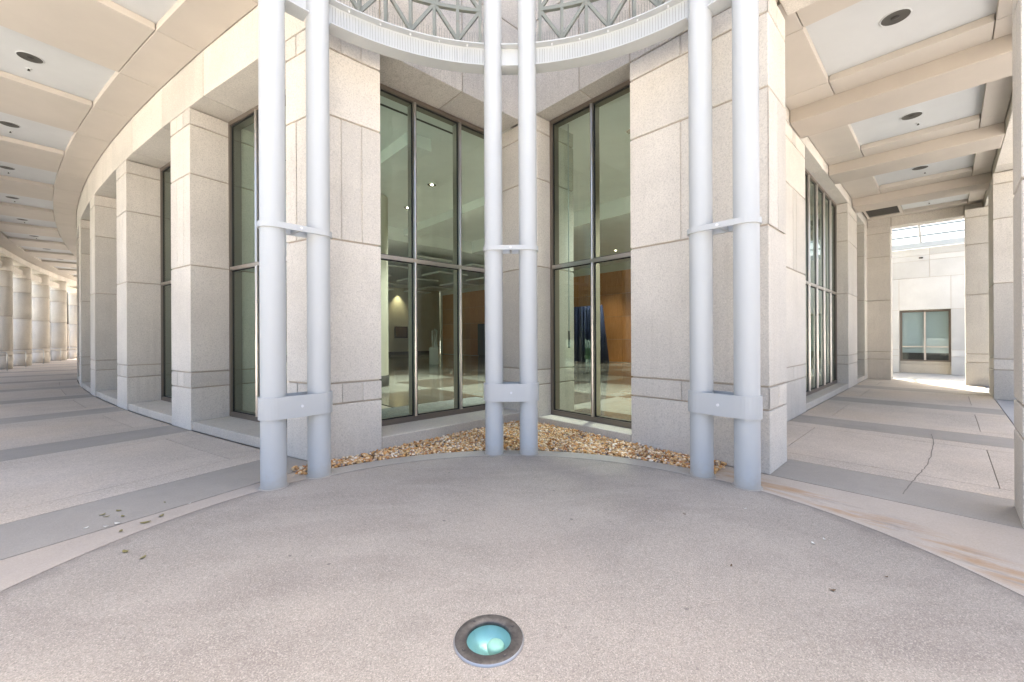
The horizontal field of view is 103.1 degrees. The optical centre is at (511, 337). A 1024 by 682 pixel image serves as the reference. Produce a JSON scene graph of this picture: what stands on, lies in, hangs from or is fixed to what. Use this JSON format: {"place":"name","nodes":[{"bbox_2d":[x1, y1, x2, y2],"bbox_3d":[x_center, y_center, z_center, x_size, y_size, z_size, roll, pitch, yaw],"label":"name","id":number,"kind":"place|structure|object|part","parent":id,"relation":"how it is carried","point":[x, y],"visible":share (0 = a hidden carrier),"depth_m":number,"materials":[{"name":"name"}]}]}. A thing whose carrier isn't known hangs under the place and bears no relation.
{"place":"outdoors","nodes":[
{"label":"outdoors","id":0,"kind":"place"},
{"bbox_2d":[67,293,67,323],"bbox_3d":[-37.945,-2.425,33.932,1.226,2.600,0.096,0,0,-32],"label":"steel screen","id":1,"kind":"object","parent":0,"point":[67,308],"visible":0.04,"depth_m":34.26,"materials":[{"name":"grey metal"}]},
{"bbox_2d":[0,0,257,280],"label":"ceiling","id":2,"kind":"structure","parent":0,"point":[90,88],"depth_m":7.78,"materials":[{"name":"beige paint"}]},
{"bbox_2d":[0,165,15,169],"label":"downlight","id":3,"kind":"object","parent":2,"relation":"attached to","point":[6,167],"visible":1,"depth_m":11.61,"materials":[{"name":"white paint"}]},
{"bbox_2d":[0,120,20,127],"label":"downlight","id":4,"kind":"object","parent":2,"relation":"attached to","point":[8,124],"visible":1,"depth_m":9.29,"materials":[{"name":"white paint"}]},
{"bbox_2d":[15,51,44,63],"bbox_3d":[-8.400,-4.878,7.091,0.338,0.014,0.338,0,0,0],"label":"downlight","id":5,"kind":"object","parent":2,"relation":"attached to","point":[29,57],"visible":1,"depth_m":7.09,"materials":[{"name":"white paint"}]},
{"bbox_2d":[0,246,76,285],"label":"stone lintel","id":6,"kind":"structure","parent":2,"relation":"attached to","point":[19,261],"depth_m":26.15,"materials":[{"name":"beige stone"}]},
{"bbox_2d":[0,359,306,559],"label":"walkway","id":7,"kind":"structure","parent":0,"point":[76,458],"depth_m":5.25,"materials":[{"name":"grey concrete"}]},
{"bbox_2d":[0,257,12,369],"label":"round column","id":8,"kind":"structure","parent":7,"relation":"on","point":[6,308],"depth_m":22.13,"materials":[{"name":"beige stone"}]},
{"bbox_2d":[0,260,76,292],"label":"stone lintel","id":9,"kind":"structure","parent":8,"relation":"on","point":[19,272],"depth_m":27.29,"materials":[{"name":"beige stone"}]},
{"bbox_2d":[12,266,31,365],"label":"round column","id":10,"kind":"structure","parent":7,"relation":"on","point":[22,312],"depth_m":24.93,"materials":[{"name":"beige stone"}]},
{"bbox_2d":[31,274,49,362],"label":"round column","id":11,"kind":"structure","parent":7,"relation":"on","point":[40,293],"depth_m":27.95,"materials":[{"name":"beige stone"}]},
{"bbox_2d":[50,281,66,360],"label":"round column","id":12,"kind":"structure","parent":7,"relation":"on","point":[58,317],"depth_m":31.03,"materials":[{"name":"beige stone"}]},
{"bbox_2d":[67,324,68,358],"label":"stone wall","id":13,"kind":"structure","parent":7,"relation":"on","point":[67,341],"depth_m":34.27,"materials":[{"name":"beige stone"}]},
{"bbox_2d":[68,286,76,358],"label":"round column","id":14,"kind":"structure","parent":7,"relation":"on","point":[72,323],"depth_m":34.14,"materials":[{"name":"beige stone"}]},
{"bbox_2d":[77,238,79,379],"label":"stone pillar","id":15,"kind":"structure","parent":7,"relation":"on","point":[78,356],"depth_m":16.19,"materials":[{"name":"beige stone"}]},
{"bbox_2d":[79,220,91,386],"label":"stone pillar","id":16,"kind":"structure","parent":7,"relation":"on","point":[85,359],"depth_m":13.80,"materials":[{"name":"beige stone"}]},
{"bbox_2d":[82,382,90,392],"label":"stone sill","id":17,"kind":"structure","parent":7,"relation":"on","point":[86,386],"depth_m":12.90,"materials":[{"name":"grey stone"}]},
{"bbox_2d":[90,195,118,396],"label":"stone pillar","id":18,"kind":"structure","parent":7,"relation":"on","point":[103,285],"depth_m":11.55,"materials":[{"name":"beige stone"}]},
{"bbox_2d":[76,5,304,237],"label":"stone lintel","id":19,"kind":"structure","parent":18,"relation":"on","point":[217,78],"depth_m":7.20,"materials":[{"name":"beige stone"}]},
{"bbox_2d":[96,390,116,404],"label":"stone sill","id":20,"kind":"structure","parent":7,"relation":"on","point":[109,396],"depth_m":10.66,"materials":[{"name":"grey stone"}]},
{"bbox_2d":[116,160,172,409],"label":"stone pillar","id":21,"kind":"structure","parent":7,"relation":"on","point":[138,286],"depth_m":9.40,"materials":[{"name":"beige stone"}]},
{"bbox_2d":[128,400,171,423],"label":"stone sill","id":22,"kind":"structure","parent":7,"relation":"on","point":[160,410],"depth_m":8.57,"materials":[{"name":"grey stone"}]},
{"bbox_2d":[160,161,171,402],"bbox_3d":[-7.129,-1.269,8.934,2.803,5.493,0.225,0,0,34],"label":"tall window","id":23,"kind":"structure","parent":22,"relation":"on","point":[165,268],"depth_m":9.69,"materials":[{"name":"grey metal"}]},
{"bbox_2d":[170,108,254,430],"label":"stone pillar","id":24,"kind":"structure","parent":7,"relation":"on","point":[200,265],"depth_m":7.38,"materials":[{"name":"beige stone"}]},
{"bbox_2d":[192,416,259,447],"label":"stone sill","id":25,"kind":"structure","parent":7,"relation":"on","point":[241,431],"depth_m":6.64,"materials":[{"name":"beige stone"}]},
{"bbox_2d":[228,89,288,421],"bbox_3d":[-3.987,-1.283,6.903,2.951,5.493,0.226,0,0,32],"label":"tall window","id":26,"kind":"structure","parent":25,"relation":"on","point":[236,126],"depth_m":7.60,"materials":[{"name":"grey metal"}]},
{"bbox_2d":[285,29,381,460],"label":"stone pier","id":27,"kind":"structure","parent":7,"relation":"on","point":[355,240],"depth_m":5.46,"materials":[{"name":"beige stone"}]},
{"bbox_2d":[337,0,517,131],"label":"stone wall","id":28,"kind":"structure","parent":27,"relation":"on","point":[460,95],"depth_m":6.73,"materials":[{"name":"beige stone"}]},
{"bbox_2d":[0,470,307,591],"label":"border slab","id":29,"kind":"structure","parent":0,"point":[17,569],"depth_m":3.19,"materials":[{"name":"concrete"}]},
{"bbox_2d":[286,354,632,459],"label":"lobby floor","id":30,"kind":"structure","parent":0,"point":[435,386],"depth_m":12.43,"materials":[{"name":"beige"}]},
{"bbox_2d":[379,194,388,386],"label":"round column","id":31,"kind":"structure","parent":30,"relation":"on","point":[384,379],"depth_m":12.42,"materials":[{"name":"grey stone"}]},
{"bbox_2d":[429,347,439,363],"bbox_3d":[-4.375,1.031,23.000,0.500,0.942,0.500,0,0,0],"label":"pedestal","id":32,"kind":"object","parent":30,"relation":"on","point":[434,355],"visible":0.98,"depth_m":22.75,"materials":[{"name":"white"}]},
{"bbox_2d":[431,329,437,346],"bbox_3d":[-4.358,0.025,23.024,0.388,1.070,0.219,0,0,11],"label":"sculpture","id":33,"kind":"object","parent":32,"relation":"on","point":[435,342],"visible":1,"depth_m":22.97,"materials":[{"name":"glass"}]},
{"bbox_2d":[286,261,630,362],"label":"lobby wall","id":34,"kind":"structure","parent":30,"relation":"on","point":[434,309],"depth_m":34.40,"materials":[{"name":"brown"}]},
{"bbox_2d":[394,326,407,337],"bbox_3d":[-9.622,-0.456,35.331,1.200,1.000,0.110,0,0,-43],"label":"picture","id":35,"kind":"object","parent":34,"relation":"attached to","point":[401,332],"depth_m":35.29,"materials":[{"name":"brown"}]},
{"bbox_2d":[244,92,632,293],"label":"lobby ceiling","id":36,"kind":"structure","parent":34,"relation":"attached to","point":[434,204],"depth_m":12.08,"materials":[{"name":"grey"}]},
{"bbox_2d":[427,183,436,186],"bbox_3d":[-2.291,-4.362,11.635,0.288,0.014,0.288,0,0,0],"label":"downlight","id":37,"kind":"object","parent":36,"relation":"attached to","point":[431,184],"visible":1,"depth_m":11.60,"materials":[{"name":"white"}]},
{"bbox_2d":[502,115,573,421],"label":"stone pier","id":38,"kind":"structure","parent":30,"relation":"on","point":[510,203],"depth_m":7.84,"materials":[{"name":"beige stone"}]},
{"bbox_2d":[574,305,608,362],"bbox_3d":[4.476,-0.206,24.229,0.363,3.330,3.100,0,0,-43],"label":"curtain","id":39,"kind":"object","parent":30,"relation":"on","point":[582,333],"visible":0.6,"depth_m":24.26,"materials":[{"name":"blue fabric"}]},
{"bbox_2d":[79,383,846,460],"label":"ground","id":40,"kind":"structure","parent":0,"point":[289,456],"depth_m":9.98,"materials":[{"name":"grey concrete"}]},
{"bbox_2d":[478,324,484,355],"bbox_3d":[-2.094,0.201,32.458,0.720,2.582,1.200,0,0,-43],"label":"cabinet","id":41,"kind":"object","parent":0,"point":[481,339],"visible":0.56,"depth_m":32.28,"materials":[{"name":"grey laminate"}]},
{"bbox_3d":[-2.551,0.162,32.435,0.019,2.420,0.570,0,0,-43],"label":"door","id":42,"kind":"part","parent":41,"relation":"part of","materials":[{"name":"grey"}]},
{"bbox_3d":[-2.149,0.160,32.004,0.019,2.420,0.570,0,0,-43],"label":"door","id":43,"kind":"part","parent":41,"relation":"part of","materials":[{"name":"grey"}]},
{"bbox_2d":[50,219,963,323],"label":"sky","id":44,"kind":"structure","parent":0,"point":[959,225],"materials":[{"name":"white"}]},
{"bbox_2d":[291,420,726,474],"bbox_3d":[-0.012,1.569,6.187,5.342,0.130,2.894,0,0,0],"label":"gravel","id":45,"kind":"structure","parent":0,"point":[552,438],"depth_m":5.84,"materials":[{"name":"brown gravel"}]},
{"bbox_2d":[382,408,519,448],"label":"stone sill","id":46,"kind":"structure","parent":45,"relation":"on","point":[397,435],"depth_m":6.51,"materials":[{"name":"beige stone"}]},
{"bbox_2d":[380,83,484,425],"bbox_3d":[-1.350,-1.318,7.265,2.806,5.448,0.214,0,0,-43],"label":"tall window","id":47,"kind":"structure","parent":46,"relation":"on","point":[413,105],"depth_m":7.02,"materials":[{"name":"grey metal"}]},
{"bbox_2d":[539,414,631,442],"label":"stone sill","id":48,"kind":"structure","parent":45,"relation":"on","point":[616,432],"depth_m":6.63,"materials":[{"name":"beige stone"}]},
{"bbox_2d":[550,79,631,428],"bbox_3d":[1.423,-1.311,6.988,0.214,5.488,1.876,0,0,-43],"label":"tall window","id":49,"kind":"structure","parent":48,"relation":"on","point":[592,105],"depth_m":7.02,"materials":[{"name":"grey metal"}]},
{"bbox_2d":[568,124,569,347],"bbox_3d":[1.065,-1.905,7.643,0.037,4.200,0.037,0,0,23],"label":"blind wand","id":50,"kind":"object","parent":49,"relation":"hanging from","point":[568,252],"visible":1,"depth_m":7.63,"materials":[{"name":"white paint"}]},
{"bbox_2d":[0,456,1023,681],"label":"plaza","id":51,"kind":"structure","parent":0,"point":[580,570],"depth_m":2.56,"materials":[{"name":"grey concrete"}]},
{"bbox_2d":[258,0,288,490],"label":"pipe column","id":52,"kind":"structure","parent":51,"relation":"on","point":[272,206],"depth_m":4.31,"materials":[{"name":"white metal"}]},
{"bbox_2d":[257,220,331,239],"bbox_3d":[-2.428,-1.205,4.585,0.302,0.063,0.773,0,0,43],"label":"pipe clamp","id":53,"kind":"object","parent":52,"relation":"attached to","point":[296,230],"visible":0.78,"depth_m":4.51,"materials":[{"name":"white metal"}]},
{"bbox_2d":[258,391,332,420],"bbox_3d":[-2.419,0.756,4.585,0.302,0.240,0.773,0,0,43],"label":"pipe clamp","id":54,"kind":"object","parent":52,"relation":"attached to","point":[296,405],"visible":0.86,"depth_m":4.44,"materials":[{"name":"white metal"}]},
{"bbox_2d":[285,0,308,20],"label":"ring beam","id":55,"kind":"structure","parent":52,"relation":"attached to","point":[297,9],"depth_m":4.60,"materials":[{"name":"white paint"}]},
{"bbox_2d":[453,614,523,667],"bbox_3d":[-0.122,1.637,2.158,0.376,0.106,0.376,0,0,0],"label":"ground light","id":56,"kind":"object","parent":51,"relation":"on","point":[488,641],"visible":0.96,"depth_m":2.18,"materials":[{"name":"metal"}]},
{"bbox_2d":[331,450,689,475],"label":"plaza curb","id":57,"kind":"structure","parent":51,"relation":"on","point":[615,459],"depth_m":5.32,"materials":[{"name":"concrete"}]},
{"bbox_2d":[305,0,332,478],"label":"pipe column","id":58,"kind":"structure","parent":57,"relation":"on","point":[317,245],"depth_m":4.66,"materials":[{"name":"white metal"}]},
{"bbox_2d":[329,0,483,73],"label":"ring beam","id":59,"kind":"structure","parent":58,"relation":"attached to","point":[351,25],"depth_m":5.31,"materials":[{"name":"white paint"}]},
{"bbox_2d":[350,0,481,41],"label":"steel truss","id":60,"kind":"object","parent":59,"relation":"on","point":[435,6],"visible":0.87,"depth_m":5.47,"materials":[{"name":"white metal"}]},
{"bbox_2d":[483,0,504,455],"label":"pipe column","id":61,"kind":"structure","parent":57,"relation":"on","point":[492,33],"depth_m":5.52,"materials":[{"name":"white metal"}]},
{"bbox_2d":[501,43,517,74],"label":"ring beam","id":62,"kind":"structure","parent":61,"relation":"attached to","point":[509,64],"depth_m":5.62,"materials":[{"name":"white paint"}]},
{"bbox_2d":[518,0,538,455],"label":"pipe column","id":63,"kind":"structure","parent":57,"relation":"on","point":[527,174],"depth_m":5.51,"materials":[{"name":"white metal"}]},
{"bbox_2d":[483,245,537,253],"bbox_3d":[-0.018,-1.216,5.617,0.765,0.063,0.306,0,0,0],"label":"pipe clamp","id":64,"kind":"object","parent":63,"relation":"attached to","point":[510,249],"visible":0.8,"depth_m":5.48,"materials":[{"name":"white metal"}]},
{"bbox_2d":[484,382,538,401],"bbox_3d":[-0.009,0.745,5.617,0.765,0.240,0.306,0,0,0],"label":"pipe clamp","id":65,"kind":"object","parent":63,"relation":"attached to","point":[510,392],"visible":0.88,"depth_m":5.48,"materials":[{"name":"white metal"}]},
{"bbox_2d":[688,0,715,478],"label":"pipe column","id":66,"kind":"structure","parent":57,"relation":"on","point":[700,213],"depth_m":4.60,"materials":[{"name":"white metal"}]},
{"bbox_2d":[535,0,687,72],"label":"ring beam","id":67,"kind":"structure","parent":66,"relation":"attached to","point":[662,22],"depth_m":5.28,"materials":[{"name":"white paint"}]},
{"bbox_2d":[538,0,665,40],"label":"steel truss","id":68,"kind":"object","parent":67,"relation":"on","point":[543,9],"visible":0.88,"depth_m":5.47,"materials":[{"name":"white metal"}]},
{"bbox_2d":[732,0,762,490],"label":"pipe column","id":69,"kind":"structure","parent":51,"relation":"on","point":[746,236],"depth_m":4.24,"materials":[{"name":"white metal"}]},
{"bbox_2d":[707,0,731,14],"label":"ring beam","id":70,"kind":"structure","parent":69,"relation":"attached to","point":[715,7],"depth_m":4.55,"materials":[{"name":"white paint"}]},
{"bbox_2d":[687,216,761,236],"bbox_3d":[2.338,-1.227,4.523,0.302,0.063,0.770,0,0,-41],"label":"pipe clamp","id":71,"kind":"object","parent":69,"relation":"attached to","point":[724,226],"visible":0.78,"depth_m":4.44,"materials":[{"name":"white metal"}]},
{"bbox_2d":[688,389,762,419],"bbox_3d":[2.347,0.734,4.523,0.302,0.240,0.770,0,0,-41],"label":"pipe clamp","id":72,"kind":"object","parent":69,"relation":"attached to","point":[724,404],"visible":0.86,"depth_m":4.37,"materials":[{"name":"white metal"}]},
{"bbox_2d":[714,463,1023,596],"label":"border slab","id":73,"kind":"structure","parent":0,"point":[992,552],"depth_m":3.39,"materials":[{"name":"stone"}]},
{"bbox_2d":[725,378,1023,528],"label":"walkway","id":74,"kind":"structure","parent":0,"point":[943,446],"depth_m":5.82,"materials":[{"name":"grey concrete"}]},
{"bbox_2d":[630,0,786,474],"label":"stone pier","id":75,"kind":"structure","parent":74,"relation":"on","point":[659,224],"depth_m":5.41,"materials":[{"name":"beige stone"}]},
{"bbox_2d":[536,0,777,121],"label":"stone wall","id":76,"kind":"structure","parent":75,"relation":"on","point":[559,93],"depth_m":6.71,"materials":[{"name":"beige stone"}]},
{"bbox_2d":[779,0,817,15],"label":"stone lintel","id":77,"kind":"structure","parent":75,"relation":"on","point":[789,7],"depth_m":5.01,"materials":[{"name":"beige stone"}]},
{"bbox_2d":[784,121,805,420],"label":"stone pier","id":78,"kind":"structure","parent":74,"relation":"on","point":[795,284],"depth_m":8.06,"materials":[{"name":"beige stone"}]},
{"bbox_2d":[806,383,847,410],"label":"stone sill","id":79,"kind":"structure","parent":74,"relation":"on","point":[818,397],"depth_m":10.24,"materials":[{"name":"grey stone"}]},
{"bbox_2d":[804,168,836,395],"bbox_3d":[7.964,-1.338,10.748,5.434,5.493,0.214,0,0,-43],"label":"tall window","id":80,"kind":"structure","parent":79,"relation":"on","point":[821,275],"depth_m":11.29,"materials":[{"name":"grey metal"}]},
{"bbox_2d":[837,203,856,388],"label":"stone pier","id":81,"kind":"structure","parent":74,"relation":"on","point":[846,294],"depth_m":12.49,"materials":[{"name":"beige stone"}]},
{"bbox_2d":[857,375,864,383],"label":"stone sill","id":82,"kind":"structure","parent":74,"relation":"on","point":[860,378],"depth_m":14.24,"materials":[{"name":"grey stone"}]},
{"bbox_2d":[856,225,892,379],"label":"stone pier","id":83,"kind":"structure","parent":74,"relation":"on","point":[874,353],"depth_m":14.93,"materials":[{"name":"beige stone"}]},
{"bbox_2d":[785,104,866,227],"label":"stone lintel","id":84,"kind":"structure","parent":83,"relation":"on","point":[816,166],"depth_m":10.25,"materials":[{"name":"beige stone"}]},
{"bbox_2d":[964,206,989,385],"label":"stone pillar","id":85,"kind":"structure","parent":74,"relation":"on","point":[976,246],"depth_m":12.90,"materials":[{"name":"beige stone"}]},
{"bbox_2d":[867,202,982,228],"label":"stone lintel","id":86,"kind":"structure","parent":85,"relation":"on","point":[932,217],"depth_m":14.17,"materials":[{"name":"beige stone"}]},
{"bbox_2d":[983,90,1012,206],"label":"stone lintel","id":87,"kind":"structure","parent":85,"relation":"on","point":[1003,160],"depth_m":9.09,"materials":[{"name":"beige stone"}]},
{"bbox_2d":[1012,0,1023,527],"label":"stone pillar","id":88,"kind":"structure","parent":74,"relation":"on","point":[1018,131],"depth_m":3.52,"materials":[{"name":"beige stone"}]},
{"bbox_2d":[777,0,1012,220],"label":"ceiling","id":89,"kind":"structure","parent":0,"point":[860,81],"depth_m":7.06,"materials":[{"name":"beige paint"}]},
{"bbox_2d":[863,205,902,218],"bbox_3d":[12.727,-4.419,13.984,1.760,0.120,0.940,0,0,-43],"label":"ceiling vent","id":90,"kind":"object","parent":89,"relation":"attached to","point":[884,211],"visible":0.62,"depth_m":14.18,"materials":[{"name":"black metal"}]},
{"bbox_2d":[879,7,912,26],"bbox_3d":[5.311,-4.431,5.633,0.338,0.014,0.338,0,0,0],"label":"downlight","id":91,"kind":"object","parent":89,"relation":"attached to","point":[894,17],"visible":1,"depth_m":5.63,"materials":[{"name":"white paint"}]},
{"bbox_2d":[900,111,923,120],"bbox_3d":[8.015,-4.444,8.158,0.338,0.014,0.338,0,0,0],"label":"downlight","id":92,"kind":"object","parent":89,"relation":"attached to","point":[911,115],"visible":1,"depth_m":8.15,"materials":[{"name":"white paint"}]},
{"bbox_2d":[911,165,928,170],"bbox_3d":[10.719,-4.456,10.683,0.338,0.014,0.338,0,0,0],"label":"downlight","id":93,"kind":"object","parent":89,"relation":"attached to","point":[921,167],"visible":1,"depth_m":10.67,"materials":[{"name":"white paint"}]},
{"bbox_2d":[854,372,964,385],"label":"courtyard floor","id":94,"kind":"structure","parent":0,"point":[930,376],"depth_m":15.91,"materials":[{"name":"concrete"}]},
{"bbox_2d":[892,243,965,374],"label":"courtyard wall","id":95,"kind":"structure","parent":94,"relation":"on","point":[933,278],"depth_m":16.94,"materials":[{"name":"beige"}]},
{"bbox_2d":[900,309,950,361],"bbox_3d":[17.796,-0.082,17.511,0.445,2.600,1.800,0,0,-43],"label":"courtyard window","id":96,"kind":"structure","parent":95,"relation":"attached to","point":[925,335],"depth_m":17.41,"materials":[{"name":"glass"}]},
{"bbox_2d":[892,220,963,250],"bbox_3d":[16.404,-4.395,15.450,3.463,1.268,17.260,0,0,-43],"label":"glass canopy","id":97,"kind":"object","parent":95,"relation":"on","point":[921,244],"visible":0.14,"depth_m":16.58,"materials":[{"name":"grey"}]},
{"bbox_2d":[985,386,1015,427],"bbox_3d":[18.294,1.716,-0.271,15.600,0.399,23.738,0,0,-43],"label":"court","id":98,"kind":"object","parent":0,"point":[1007,407],"depth_m":9.02,"materials":[{"name":"concrete"}]},
{"bbox_2d":[988,170,1016,400],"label":"stone pillar","id":99,"kind":"structure","parent":98,"relation":"on","point":[1001,305],"depth_m":10.08,"materials":[{"name":"beige stone"}]}
]}

